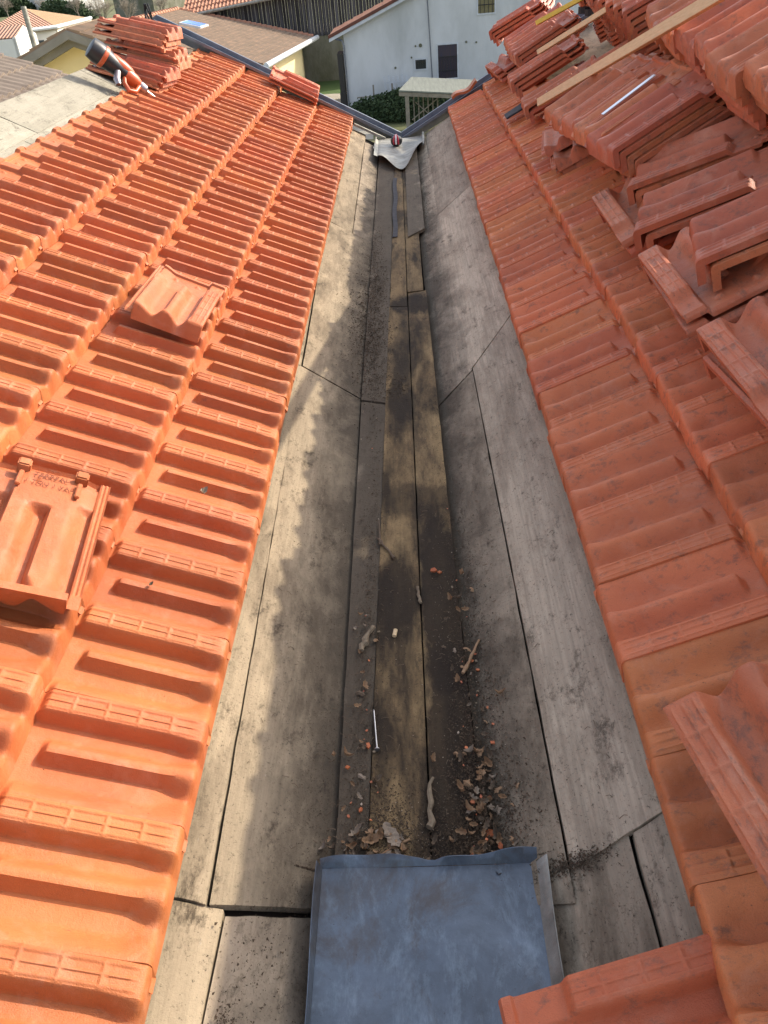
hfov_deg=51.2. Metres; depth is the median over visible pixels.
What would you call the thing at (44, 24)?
house
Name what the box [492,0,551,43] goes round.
stacked clay tile
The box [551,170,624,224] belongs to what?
clay tile
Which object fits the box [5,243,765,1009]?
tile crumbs
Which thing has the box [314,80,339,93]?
lawn
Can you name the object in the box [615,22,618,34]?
stacked clay tile
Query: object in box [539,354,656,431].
clay tile
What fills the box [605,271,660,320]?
clay tile
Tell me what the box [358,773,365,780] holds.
dry leaf
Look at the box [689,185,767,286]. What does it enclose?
stacked clay tile
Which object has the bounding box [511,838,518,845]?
dry leaf
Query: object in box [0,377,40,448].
clay tile
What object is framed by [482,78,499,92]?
clay tile
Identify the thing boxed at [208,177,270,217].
clay tile
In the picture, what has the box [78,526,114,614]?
clay tile
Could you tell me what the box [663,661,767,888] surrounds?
stacked clay tile
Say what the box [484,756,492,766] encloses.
dry leaf
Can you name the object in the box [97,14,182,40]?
clay tile
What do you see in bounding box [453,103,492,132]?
clay tile
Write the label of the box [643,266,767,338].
stacked clay tile
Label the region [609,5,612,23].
stacked clay tile
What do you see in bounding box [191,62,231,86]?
clay tile
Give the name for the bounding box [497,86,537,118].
clay tile
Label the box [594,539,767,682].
clay tile
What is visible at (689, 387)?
clay tile
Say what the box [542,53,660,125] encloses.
stacked clay tile
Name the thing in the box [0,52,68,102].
dark tiled roof
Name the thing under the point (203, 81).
clay tile
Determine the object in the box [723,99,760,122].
stacked clay tile
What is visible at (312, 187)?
clay tile
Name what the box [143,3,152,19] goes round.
work glove
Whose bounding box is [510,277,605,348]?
clay tile
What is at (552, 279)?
clay tile
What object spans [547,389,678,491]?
clay tile
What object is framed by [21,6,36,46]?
metal flue
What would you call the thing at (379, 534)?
twig
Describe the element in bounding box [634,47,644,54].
stacked clay tile
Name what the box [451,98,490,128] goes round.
clay tile
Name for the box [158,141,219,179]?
clay tile
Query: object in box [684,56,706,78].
stacked clay tile
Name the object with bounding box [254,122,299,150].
clay tile
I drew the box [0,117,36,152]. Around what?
ridge board
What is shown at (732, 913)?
clay tile
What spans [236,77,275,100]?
clay tile
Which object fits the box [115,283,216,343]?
clay tile
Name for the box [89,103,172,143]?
clay tile
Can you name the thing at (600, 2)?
stacked clay tile
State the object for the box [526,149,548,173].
clay tile
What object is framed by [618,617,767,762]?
clay tile
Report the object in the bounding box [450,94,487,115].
clay tile
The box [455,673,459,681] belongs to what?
dry leaf
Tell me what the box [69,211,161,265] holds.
clay tile
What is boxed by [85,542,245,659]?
clay tile
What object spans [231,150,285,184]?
clay tile
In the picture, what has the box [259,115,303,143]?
clay tile
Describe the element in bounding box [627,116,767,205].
stacked clay tile
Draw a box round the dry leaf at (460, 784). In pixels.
[457,779,463,788]
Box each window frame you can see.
[414,58,427,70]
[436,42,458,78]
[477,0,495,14]
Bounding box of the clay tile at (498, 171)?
[471,156,526,196]
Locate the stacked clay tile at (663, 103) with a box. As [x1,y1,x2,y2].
[584,67,715,169]
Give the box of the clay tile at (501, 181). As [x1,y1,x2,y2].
[474,165,531,200]
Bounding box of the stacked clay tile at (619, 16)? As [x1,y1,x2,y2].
[617,8,621,27]
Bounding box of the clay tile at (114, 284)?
[18,248,131,309]
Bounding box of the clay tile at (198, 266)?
[148,245,236,298]
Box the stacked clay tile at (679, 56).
[664,43,683,60]
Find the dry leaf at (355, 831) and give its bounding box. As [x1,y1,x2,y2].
[348,826,358,835]
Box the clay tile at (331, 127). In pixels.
[310,119,349,144]
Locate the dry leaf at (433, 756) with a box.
[431,752,435,761]
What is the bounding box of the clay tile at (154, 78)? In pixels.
[90,58,176,87]
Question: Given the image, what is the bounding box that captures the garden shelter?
[399,77,476,127]
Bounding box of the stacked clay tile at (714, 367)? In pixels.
[702,352,767,429]
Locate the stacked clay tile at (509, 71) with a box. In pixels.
[489,65,518,77]
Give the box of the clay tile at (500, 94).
[491,87,511,105]
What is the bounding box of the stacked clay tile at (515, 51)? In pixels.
[508,10,578,65]
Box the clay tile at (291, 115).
[267,105,308,130]
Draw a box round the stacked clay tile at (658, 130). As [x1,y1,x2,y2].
[599,93,720,173]
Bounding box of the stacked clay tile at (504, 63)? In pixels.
[485,54,514,74]
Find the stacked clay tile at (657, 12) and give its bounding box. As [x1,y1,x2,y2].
[645,0,691,45]
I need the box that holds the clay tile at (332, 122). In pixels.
[312,114,350,131]
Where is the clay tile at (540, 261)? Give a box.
[498,239,579,293]
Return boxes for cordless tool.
[85,38,153,95]
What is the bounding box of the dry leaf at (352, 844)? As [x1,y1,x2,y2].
[348,841,356,848]
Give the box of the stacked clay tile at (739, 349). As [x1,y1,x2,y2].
[696,296,767,421]
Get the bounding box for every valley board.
[145,900,224,1023]
[173,365,301,906]
[203,916,310,1023]
[210,367,360,913]
[298,282,316,365]
[303,222,372,398]
[331,151,361,232]
[335,402,384,854]
[347,129,365,158]
[353,142,377,243]
[361,155,394,403]
[368,307,430,867]
[390,167,406,306]
[403,168,422,293]
[405,147,424,237]
[408,290,484,865]
[417,134,437,225]
[419,215,471,406]
[425,116,470,213]
[438,185,510,378]
[438,371,574,905]
[473,316,661,870]
[550,835,659,978]
[632,813,702,946]
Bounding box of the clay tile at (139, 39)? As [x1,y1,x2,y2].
[93,28,177,52]
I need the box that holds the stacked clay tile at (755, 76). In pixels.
[742,50,767,106]
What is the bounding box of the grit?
[344,304,524,856]
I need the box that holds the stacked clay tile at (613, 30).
[610,23,615,34]
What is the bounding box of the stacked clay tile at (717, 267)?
[710,239,767,291]
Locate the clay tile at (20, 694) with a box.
[0,666,44,790]
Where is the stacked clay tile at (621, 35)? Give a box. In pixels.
[618,28,623,39]
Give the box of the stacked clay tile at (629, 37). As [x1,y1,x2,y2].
[627,32,632,41]
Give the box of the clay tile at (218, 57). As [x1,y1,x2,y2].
[193,48,245,74]
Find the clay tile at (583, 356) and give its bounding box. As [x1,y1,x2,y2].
[526,325,635,409]
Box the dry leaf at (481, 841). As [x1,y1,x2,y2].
[478,840,486,845]
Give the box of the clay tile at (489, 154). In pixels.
[466,139,515,179]
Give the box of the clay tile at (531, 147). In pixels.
[521,137,541,162]
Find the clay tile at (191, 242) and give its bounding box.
[167,228,245,278]
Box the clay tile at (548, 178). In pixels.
[537,158,598,197]
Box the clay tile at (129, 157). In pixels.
[39,126,140,173]
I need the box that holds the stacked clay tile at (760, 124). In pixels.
[722,98,765,130]
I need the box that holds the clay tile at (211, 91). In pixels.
[177,77,215,102]
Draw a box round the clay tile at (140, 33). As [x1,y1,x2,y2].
[95,22,180,46]
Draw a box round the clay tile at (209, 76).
[183,67,226,91]
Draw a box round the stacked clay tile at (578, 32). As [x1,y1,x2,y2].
[525,25,588,63]
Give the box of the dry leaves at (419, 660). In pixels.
[247,280,627,854]
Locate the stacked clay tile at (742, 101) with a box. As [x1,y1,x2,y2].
[713,82,748,106]
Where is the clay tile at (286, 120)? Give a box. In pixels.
[264,110,305,136]
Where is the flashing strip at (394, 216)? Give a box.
[392,178,397,236]
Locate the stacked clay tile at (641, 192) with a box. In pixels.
[635,139,767,207]
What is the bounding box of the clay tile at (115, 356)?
[71,333,192,408]
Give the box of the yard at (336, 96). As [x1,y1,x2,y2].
[323,93,372,138]
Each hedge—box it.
[0,0,35,16]
[38,0,102,19]
[349,87,450,122]
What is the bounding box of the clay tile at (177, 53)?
[104,38,187,62]
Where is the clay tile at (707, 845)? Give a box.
[645,750,756,905]
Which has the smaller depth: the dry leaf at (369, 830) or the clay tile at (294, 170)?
the dry leaf at (369, 830)
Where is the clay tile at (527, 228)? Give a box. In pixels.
[489,209,560,263]
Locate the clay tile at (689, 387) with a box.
[653,358,732,422]
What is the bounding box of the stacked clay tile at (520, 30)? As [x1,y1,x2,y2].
[503,2,561,47]
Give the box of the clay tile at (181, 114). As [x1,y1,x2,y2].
[115,90,189,126]
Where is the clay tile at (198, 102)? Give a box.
[148,87,203,113]
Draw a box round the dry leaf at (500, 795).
[498,793,506,798]
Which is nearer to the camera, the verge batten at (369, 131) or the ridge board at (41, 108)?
the ridge board at (41, 108)
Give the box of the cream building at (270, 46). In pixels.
[128,6,318,92]
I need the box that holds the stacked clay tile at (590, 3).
[585,0,593,7]
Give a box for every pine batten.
[537,0,724,105]
[537,7,605,53]
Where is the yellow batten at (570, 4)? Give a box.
[535,0,583,24]
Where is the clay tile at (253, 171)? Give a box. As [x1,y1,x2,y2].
[225,159,280,193]
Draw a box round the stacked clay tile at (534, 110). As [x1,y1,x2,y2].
[529,87,574,124]
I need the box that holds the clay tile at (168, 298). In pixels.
[124,264,225,342]
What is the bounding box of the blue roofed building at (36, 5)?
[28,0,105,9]
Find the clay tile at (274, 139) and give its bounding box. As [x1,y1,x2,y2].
[249,128,296,158]
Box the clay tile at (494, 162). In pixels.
[468,147,521,181]
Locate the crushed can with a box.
[391,134,401,145]
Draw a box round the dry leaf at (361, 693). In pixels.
[356,690,364,695]
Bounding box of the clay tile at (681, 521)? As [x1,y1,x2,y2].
[577,478,743,588]
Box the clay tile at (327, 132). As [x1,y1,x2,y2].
[307,123,347,146]
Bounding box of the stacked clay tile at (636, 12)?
[626,0,655,32]
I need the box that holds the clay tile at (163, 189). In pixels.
[122,171,194,215]
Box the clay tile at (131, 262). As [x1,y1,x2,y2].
[50,229,146,286]
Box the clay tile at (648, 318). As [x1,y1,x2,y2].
[618,296,678,347]
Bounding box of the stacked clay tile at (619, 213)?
[592,176,645,248]
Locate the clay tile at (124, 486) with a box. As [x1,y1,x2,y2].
[3,442,138,547]
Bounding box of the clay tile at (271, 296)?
[230,277,309,328]
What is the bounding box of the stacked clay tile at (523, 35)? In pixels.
[506,9,573,52]
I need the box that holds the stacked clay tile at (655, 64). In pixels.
[559,55,670,138]
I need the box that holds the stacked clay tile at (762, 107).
[754,98,767,113]
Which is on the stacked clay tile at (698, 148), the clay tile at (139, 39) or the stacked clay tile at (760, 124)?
the stacked clay tile at (760, 124)
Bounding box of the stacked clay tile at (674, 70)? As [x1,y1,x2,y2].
[571,58,692,145]
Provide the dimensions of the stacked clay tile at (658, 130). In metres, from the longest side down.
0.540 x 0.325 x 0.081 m
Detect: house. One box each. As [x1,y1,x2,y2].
[0,9,91,43]
[328,0,592,106]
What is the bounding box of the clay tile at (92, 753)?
[0,689,208,852]
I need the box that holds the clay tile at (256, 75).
[245,69,282,92]
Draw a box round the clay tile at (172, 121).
[101,96,181,135]
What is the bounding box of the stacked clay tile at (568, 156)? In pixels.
[550,140,589,171]
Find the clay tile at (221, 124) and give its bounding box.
[195,113,244,143]
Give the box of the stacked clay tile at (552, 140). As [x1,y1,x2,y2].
[541,126,572,156]
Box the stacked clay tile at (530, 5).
[489,0,546,40]
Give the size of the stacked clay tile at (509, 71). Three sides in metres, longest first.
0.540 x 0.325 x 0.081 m
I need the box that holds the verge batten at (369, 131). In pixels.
[354,123,385,138]
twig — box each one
[377,538,395,558]
[378,520,380,544]
[380,838,409,853]
[461,639,479,673]
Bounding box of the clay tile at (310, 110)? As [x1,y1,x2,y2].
[275,96,313,120]
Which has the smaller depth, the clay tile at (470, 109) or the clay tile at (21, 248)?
the clay tile at (21, 248)
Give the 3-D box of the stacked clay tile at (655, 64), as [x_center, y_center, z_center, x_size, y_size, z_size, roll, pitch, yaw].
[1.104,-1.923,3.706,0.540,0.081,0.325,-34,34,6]
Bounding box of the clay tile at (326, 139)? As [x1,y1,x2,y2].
[304,130,346,156]
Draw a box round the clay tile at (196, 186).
[135,161,204,202]
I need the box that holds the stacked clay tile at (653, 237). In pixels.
[646,176,752,248]
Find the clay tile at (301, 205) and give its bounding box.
[273,192,330,230]
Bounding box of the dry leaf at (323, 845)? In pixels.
[319,839,325,848]
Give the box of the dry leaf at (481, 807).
[478,802,483,810]
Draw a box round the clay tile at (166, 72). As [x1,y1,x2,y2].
[112,51,180,81]
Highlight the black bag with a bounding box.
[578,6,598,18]
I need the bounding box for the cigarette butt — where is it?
[392,628,397,636]
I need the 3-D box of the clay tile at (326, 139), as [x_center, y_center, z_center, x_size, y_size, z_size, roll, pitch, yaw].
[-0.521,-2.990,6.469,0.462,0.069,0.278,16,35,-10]
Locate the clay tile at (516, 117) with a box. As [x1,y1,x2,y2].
[503,110,524,131]
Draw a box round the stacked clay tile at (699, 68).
[689,61,704,73]
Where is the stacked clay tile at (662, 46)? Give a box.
[659,39,665,51]
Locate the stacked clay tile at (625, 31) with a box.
[624,27,627,39]
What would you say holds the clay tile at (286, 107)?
on the clay tile at (331, 127)
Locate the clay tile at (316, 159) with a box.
[295,150,341,181]
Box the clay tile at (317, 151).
[297,143,343,171]
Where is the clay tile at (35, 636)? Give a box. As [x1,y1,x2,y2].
[0,599,80,698]
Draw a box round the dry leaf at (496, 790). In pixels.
[494,786,501,793]
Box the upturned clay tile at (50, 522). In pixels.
[0,457,110,613]
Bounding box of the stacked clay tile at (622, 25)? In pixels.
[620,17,623,33]
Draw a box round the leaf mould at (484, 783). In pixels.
[206,147,630,1023]
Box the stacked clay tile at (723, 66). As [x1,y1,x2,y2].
[702,18,767,98]
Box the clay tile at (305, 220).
[266,203,327,242]
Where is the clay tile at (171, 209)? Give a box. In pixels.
[106,183,185,230]
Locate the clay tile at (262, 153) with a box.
[236,142,289,175]
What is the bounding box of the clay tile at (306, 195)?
[278,183,333,221]
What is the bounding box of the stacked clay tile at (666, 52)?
[663,47,670,54]
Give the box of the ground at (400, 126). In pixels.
[0,0,443,142]
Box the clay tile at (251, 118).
[208,101,255,129]
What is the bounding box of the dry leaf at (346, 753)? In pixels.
[344,746,353,755]
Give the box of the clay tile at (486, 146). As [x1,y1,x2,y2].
[463,132,511,170]
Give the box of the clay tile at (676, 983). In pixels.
[498,933,731,1023]
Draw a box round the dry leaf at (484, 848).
[482,843,487,850]
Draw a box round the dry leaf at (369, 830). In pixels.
[365,827,373,834]
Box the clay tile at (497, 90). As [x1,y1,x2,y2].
[488,82,508,102]
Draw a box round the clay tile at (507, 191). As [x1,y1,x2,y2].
[477,174,538,220]
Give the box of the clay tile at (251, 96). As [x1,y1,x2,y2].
[226,86,267,111]
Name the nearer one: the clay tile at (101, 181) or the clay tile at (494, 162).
the clay tile at (101, 181)
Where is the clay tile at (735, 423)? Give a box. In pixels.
[676,394,767,480]
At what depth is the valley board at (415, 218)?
5.85 m
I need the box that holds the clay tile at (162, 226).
[90,196,174,247]
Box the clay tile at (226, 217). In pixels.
[189,201,259,244]
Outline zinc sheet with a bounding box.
[374,135,422,168]
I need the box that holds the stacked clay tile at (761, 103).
[751,93,767,109]
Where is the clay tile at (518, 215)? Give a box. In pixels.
[485,196,552,239]
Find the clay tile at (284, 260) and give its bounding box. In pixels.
[246,243,318,290]
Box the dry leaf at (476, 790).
[473,786,479,793]
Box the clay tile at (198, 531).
[115,488,257,591]
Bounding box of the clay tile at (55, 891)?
[0,793,184,993]
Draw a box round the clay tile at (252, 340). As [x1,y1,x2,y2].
[207,318,300,382]
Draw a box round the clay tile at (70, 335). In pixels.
[0,293,92,367]
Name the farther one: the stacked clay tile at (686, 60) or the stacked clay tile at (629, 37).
the stacked clay tile at (629, 37)
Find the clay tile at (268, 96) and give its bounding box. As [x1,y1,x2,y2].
[231,81,272,106]
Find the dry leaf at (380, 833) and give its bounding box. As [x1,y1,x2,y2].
[377,827,383,838]
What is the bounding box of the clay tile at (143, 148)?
[57,118,152,163]
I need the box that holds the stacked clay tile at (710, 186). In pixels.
[633,147,767,251]
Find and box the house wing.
[0,24,38,57]
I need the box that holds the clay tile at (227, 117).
[201,106,250,136]
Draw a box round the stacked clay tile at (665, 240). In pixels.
[596,206,681,256]
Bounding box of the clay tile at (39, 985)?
[0,939,152,1023]
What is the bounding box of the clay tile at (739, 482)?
[709,443,767,530]
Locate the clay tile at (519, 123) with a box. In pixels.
[508,111,543,137]
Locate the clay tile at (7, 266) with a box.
[0,253,16,290]
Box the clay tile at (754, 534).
[739,515,767,584]
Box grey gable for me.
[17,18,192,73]
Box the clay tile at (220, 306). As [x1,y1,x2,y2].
[137,263,227,320]
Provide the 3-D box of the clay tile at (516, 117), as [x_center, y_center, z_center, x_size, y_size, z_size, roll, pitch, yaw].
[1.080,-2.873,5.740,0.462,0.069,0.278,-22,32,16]
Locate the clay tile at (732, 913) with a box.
[692,872,767,1023]
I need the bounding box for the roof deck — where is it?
[189,55,660,983]
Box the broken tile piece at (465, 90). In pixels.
[451,78,476,98]
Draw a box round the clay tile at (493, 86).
[485,80,507,97]
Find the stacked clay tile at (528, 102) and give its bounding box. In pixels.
[521,55,595,119]
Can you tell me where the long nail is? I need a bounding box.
[373,710,379,750]
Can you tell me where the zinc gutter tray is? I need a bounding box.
[305,846,563,1023]
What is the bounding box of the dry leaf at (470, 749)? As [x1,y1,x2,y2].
[463,745,472,751]
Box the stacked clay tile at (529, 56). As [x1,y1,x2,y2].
[522,20,582,64]
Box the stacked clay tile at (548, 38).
[518,17,581,67]
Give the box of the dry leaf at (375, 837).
[362,832,379,843]
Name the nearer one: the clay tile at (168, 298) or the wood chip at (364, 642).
the wood chip at (364, 642)
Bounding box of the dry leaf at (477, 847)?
[473,843,482,851]
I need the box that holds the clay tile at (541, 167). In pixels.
[531,157,551,182]
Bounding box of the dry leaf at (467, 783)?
[463,779,472,787]
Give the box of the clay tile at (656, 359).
[633,324,710,390]
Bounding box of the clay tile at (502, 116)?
[500,102,520,123]
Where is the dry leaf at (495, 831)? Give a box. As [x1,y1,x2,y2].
[493,826,497,838]
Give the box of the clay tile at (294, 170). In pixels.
[287,165,337,194]
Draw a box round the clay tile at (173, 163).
[142,151,211,190]
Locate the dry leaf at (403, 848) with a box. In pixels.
[400,842,407,852]
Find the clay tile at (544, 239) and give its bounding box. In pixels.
[494,224,568,271]
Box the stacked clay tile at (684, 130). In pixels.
[633,104,727,176]
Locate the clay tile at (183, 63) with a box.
[110,45,191,70]
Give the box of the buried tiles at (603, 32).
[505,1,767,323]
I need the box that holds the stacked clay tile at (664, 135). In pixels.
[602,98,724,176]
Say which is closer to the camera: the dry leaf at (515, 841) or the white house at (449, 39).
the dry leaf at (515, 841)
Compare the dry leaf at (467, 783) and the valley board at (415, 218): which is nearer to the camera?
the dry leaf at (467, 783)
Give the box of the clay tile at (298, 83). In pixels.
[269,65,319,101]
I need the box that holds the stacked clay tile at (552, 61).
[514,37,585,96]
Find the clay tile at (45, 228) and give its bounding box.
[0,198,63,250]
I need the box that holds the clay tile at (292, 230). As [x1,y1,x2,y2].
[261,216,325,255]
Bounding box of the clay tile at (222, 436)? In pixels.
[160,404,278,486]
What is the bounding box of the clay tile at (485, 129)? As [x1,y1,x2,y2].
[459,119,503,149]
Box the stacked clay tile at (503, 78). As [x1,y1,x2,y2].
[492,73,506,81]
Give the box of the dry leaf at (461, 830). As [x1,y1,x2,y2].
[455,827,466,834]
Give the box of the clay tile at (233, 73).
[190,57,236,82]
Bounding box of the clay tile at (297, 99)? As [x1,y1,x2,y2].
[276,92,315,114]
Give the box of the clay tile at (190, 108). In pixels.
[123,87,196,119]
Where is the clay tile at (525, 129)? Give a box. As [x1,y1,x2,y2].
[511,116,546,146]
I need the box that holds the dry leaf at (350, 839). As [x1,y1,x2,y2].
[347,835,354,842]
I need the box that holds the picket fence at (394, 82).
[383,74,407,92]
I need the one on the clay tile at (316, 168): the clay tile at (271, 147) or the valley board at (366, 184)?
the clay tile at (271, 147)
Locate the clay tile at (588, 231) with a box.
[568,215,612,254]
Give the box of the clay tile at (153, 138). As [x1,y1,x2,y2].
[76,110,161,151]
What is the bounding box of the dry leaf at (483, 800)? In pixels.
[479,797,488,802]
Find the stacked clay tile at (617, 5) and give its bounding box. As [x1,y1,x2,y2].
[613,0,626,22]
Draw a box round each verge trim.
[117,14,400,137]
[401,13,588,137]
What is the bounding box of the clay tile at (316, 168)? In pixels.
[291,157,339,190]
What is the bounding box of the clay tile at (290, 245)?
[255,229,321,272]
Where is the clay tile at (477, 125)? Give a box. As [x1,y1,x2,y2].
[456,113,499,143]
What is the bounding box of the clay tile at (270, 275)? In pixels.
[238,259,314,308]
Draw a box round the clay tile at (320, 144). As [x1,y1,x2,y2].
[301,135,344,160]
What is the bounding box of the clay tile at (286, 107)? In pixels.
[272,100,310,124]
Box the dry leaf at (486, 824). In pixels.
[483,819,489,829]
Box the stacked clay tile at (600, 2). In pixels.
[598,0,604,9]
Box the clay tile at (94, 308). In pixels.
[0,269,113,337]
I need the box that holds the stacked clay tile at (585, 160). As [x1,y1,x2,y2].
[556,155,594,174]
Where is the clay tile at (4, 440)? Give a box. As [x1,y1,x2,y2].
[0,429,9,462]
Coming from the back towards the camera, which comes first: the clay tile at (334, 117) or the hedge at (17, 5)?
the hedge at (17, 5)
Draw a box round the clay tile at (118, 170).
[22,136,128,185]
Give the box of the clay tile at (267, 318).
[219,296,305,352]
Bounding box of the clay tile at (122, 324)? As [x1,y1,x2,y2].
[100,307,206,374]
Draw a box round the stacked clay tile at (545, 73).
[518,45,588,99]
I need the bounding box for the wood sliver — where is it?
[426,776,435,829]
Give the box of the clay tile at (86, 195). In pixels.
[0,158,99,213]
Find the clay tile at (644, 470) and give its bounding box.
[561,430,706,542]
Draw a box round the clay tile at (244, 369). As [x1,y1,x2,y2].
[194,343,293,412]
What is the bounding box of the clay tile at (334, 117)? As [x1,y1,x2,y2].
[315,109,352,133]
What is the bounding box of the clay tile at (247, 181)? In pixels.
[217,167,275,205]
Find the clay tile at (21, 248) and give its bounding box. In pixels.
[0,224,41,272]
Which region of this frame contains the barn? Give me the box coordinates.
[183,0,382,81]
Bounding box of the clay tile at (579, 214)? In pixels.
[560,183,624,235]
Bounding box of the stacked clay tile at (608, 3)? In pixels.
[605,0,612,18]
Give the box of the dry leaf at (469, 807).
[465,800,474,810]
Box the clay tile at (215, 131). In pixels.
[187,119,239,151]
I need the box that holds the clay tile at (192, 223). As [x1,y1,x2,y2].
[180,214,252,260]
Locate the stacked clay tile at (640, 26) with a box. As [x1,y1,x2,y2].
[633,20,647,38]
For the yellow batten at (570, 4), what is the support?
on the buried tiles at (603, 32)
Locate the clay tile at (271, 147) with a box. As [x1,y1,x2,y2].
[244,135,293,166]
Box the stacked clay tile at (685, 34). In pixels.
[674,0,751,66]
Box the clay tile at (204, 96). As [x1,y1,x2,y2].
[173,82,209,107]
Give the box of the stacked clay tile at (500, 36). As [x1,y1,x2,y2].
[495,0,554,46]
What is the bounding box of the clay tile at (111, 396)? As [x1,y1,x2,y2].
[43,364,176,447]
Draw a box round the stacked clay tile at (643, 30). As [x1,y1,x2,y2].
[636,26,648,37]
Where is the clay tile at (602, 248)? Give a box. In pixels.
[578,232,625,272]
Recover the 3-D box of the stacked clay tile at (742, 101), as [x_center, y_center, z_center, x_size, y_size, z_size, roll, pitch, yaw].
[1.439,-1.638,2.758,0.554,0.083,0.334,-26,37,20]
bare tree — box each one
[0,0,13,16]
[67,0,82,14]
[84,0,117,18]
[118,0,137,16]
[152,0,169,10]
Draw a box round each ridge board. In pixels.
[0,70,119,133]
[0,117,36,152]
[0,141,30,157]
[25,94,116,144]
[81,53,125,87]
[113,86,129,95]
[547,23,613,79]
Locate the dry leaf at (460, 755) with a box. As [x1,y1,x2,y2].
[457,750,463,761]
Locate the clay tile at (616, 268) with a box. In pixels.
[590,241,674,298]
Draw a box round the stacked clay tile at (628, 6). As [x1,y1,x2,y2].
[621,0,649,27]
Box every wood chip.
[359,625,374,652]
[416,586,421,603]
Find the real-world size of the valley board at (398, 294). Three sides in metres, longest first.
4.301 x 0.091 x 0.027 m
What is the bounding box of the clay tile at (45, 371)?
[0,333,69,405]
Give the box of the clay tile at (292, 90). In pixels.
[268,78,316,105]
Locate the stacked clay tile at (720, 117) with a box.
[644,109,734,162]
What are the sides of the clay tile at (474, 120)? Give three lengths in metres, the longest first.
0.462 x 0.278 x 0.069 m
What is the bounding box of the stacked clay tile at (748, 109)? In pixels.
[711,82,754,114]
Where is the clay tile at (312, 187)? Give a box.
[283,174,335,207]
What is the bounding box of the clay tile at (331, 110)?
[316,104,352,126]
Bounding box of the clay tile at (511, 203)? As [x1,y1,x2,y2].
[481,185,544,234]
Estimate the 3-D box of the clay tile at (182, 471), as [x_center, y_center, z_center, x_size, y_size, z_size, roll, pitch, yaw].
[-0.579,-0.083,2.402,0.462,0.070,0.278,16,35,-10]
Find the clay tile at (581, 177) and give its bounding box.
[544,161,618,206]
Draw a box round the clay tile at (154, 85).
[86,64,172,92]
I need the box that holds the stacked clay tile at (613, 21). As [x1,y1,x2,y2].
[612,12,615,28]
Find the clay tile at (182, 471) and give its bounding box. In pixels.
[140,442,269,534]
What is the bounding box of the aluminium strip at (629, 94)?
[601,74,655,114]
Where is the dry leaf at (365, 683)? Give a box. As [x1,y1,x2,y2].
[363,680,368,688]
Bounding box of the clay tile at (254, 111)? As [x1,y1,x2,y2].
[215,95,260,123]
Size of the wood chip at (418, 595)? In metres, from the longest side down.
0.074 x 0.012 x 0.011 m
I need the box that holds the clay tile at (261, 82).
[241,73,278,96]
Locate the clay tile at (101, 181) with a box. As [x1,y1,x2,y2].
[0,146,113,198]
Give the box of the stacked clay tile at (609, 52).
[591,38,633,64]
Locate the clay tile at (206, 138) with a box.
[178,126,233,160]
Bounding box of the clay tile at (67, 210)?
[0,177,82,230]
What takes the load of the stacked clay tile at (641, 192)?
on the stacked clay tile at (619, 213)
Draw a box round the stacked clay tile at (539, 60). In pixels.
[507,34,580,92]
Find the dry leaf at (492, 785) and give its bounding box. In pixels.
[488,780,494,788]
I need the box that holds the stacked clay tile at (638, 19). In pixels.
[629,11,645,38]
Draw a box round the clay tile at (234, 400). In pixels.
[179,372,285,446]
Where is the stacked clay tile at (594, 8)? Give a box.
[591,0,598,12]
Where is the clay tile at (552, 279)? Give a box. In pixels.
[505,256,592,313]
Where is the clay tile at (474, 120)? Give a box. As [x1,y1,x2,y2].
[455,108,496,133]
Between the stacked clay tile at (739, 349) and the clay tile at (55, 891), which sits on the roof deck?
the clay tile at (55, 891)
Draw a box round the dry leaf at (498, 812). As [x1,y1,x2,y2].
[496,805,501,815]
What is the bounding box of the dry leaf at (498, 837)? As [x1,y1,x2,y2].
[496,832,502,844]
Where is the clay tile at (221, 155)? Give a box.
[169,134,227,169]
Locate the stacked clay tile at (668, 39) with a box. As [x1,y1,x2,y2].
[659,0,696,53]
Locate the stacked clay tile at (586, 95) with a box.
[549,53,673,132]
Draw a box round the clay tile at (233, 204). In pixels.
[200,189,265,230]
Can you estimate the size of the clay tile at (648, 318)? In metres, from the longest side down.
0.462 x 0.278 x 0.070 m
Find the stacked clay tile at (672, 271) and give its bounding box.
[638,227,767,323]
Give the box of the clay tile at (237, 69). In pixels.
[190,52,241,78]
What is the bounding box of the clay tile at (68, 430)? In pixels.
[12,401,159,493]
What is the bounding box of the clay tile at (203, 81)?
[180,70,221,96]
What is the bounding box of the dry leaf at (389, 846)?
[387,843,397,849]
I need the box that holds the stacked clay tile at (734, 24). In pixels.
[692,0,767,63]
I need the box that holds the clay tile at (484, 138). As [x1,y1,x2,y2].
[461,125,507,155]
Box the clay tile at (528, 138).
[516,124,548,155]
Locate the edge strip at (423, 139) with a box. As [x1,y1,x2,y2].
[422,131,424,145]
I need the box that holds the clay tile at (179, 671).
[45,607,228,745]
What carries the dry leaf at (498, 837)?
on the valley board at (463, 412)
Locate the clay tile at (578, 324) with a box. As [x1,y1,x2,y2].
[520,299,619,361]
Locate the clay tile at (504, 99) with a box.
[493,78,549,112]
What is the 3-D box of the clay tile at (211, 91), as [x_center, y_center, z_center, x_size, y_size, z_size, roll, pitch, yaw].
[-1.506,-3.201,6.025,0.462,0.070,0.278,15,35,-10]
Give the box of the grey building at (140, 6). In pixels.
[113,0,184,17]
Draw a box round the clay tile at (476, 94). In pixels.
[448,89,485,118]
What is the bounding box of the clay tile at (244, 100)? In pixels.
[221,90,264,116]
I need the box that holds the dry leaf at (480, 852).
[475,849,483,853]
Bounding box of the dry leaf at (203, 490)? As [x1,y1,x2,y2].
[200,486,207,493]
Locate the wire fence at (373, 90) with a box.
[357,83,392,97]
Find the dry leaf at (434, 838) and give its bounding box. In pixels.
[431,834,437,843]

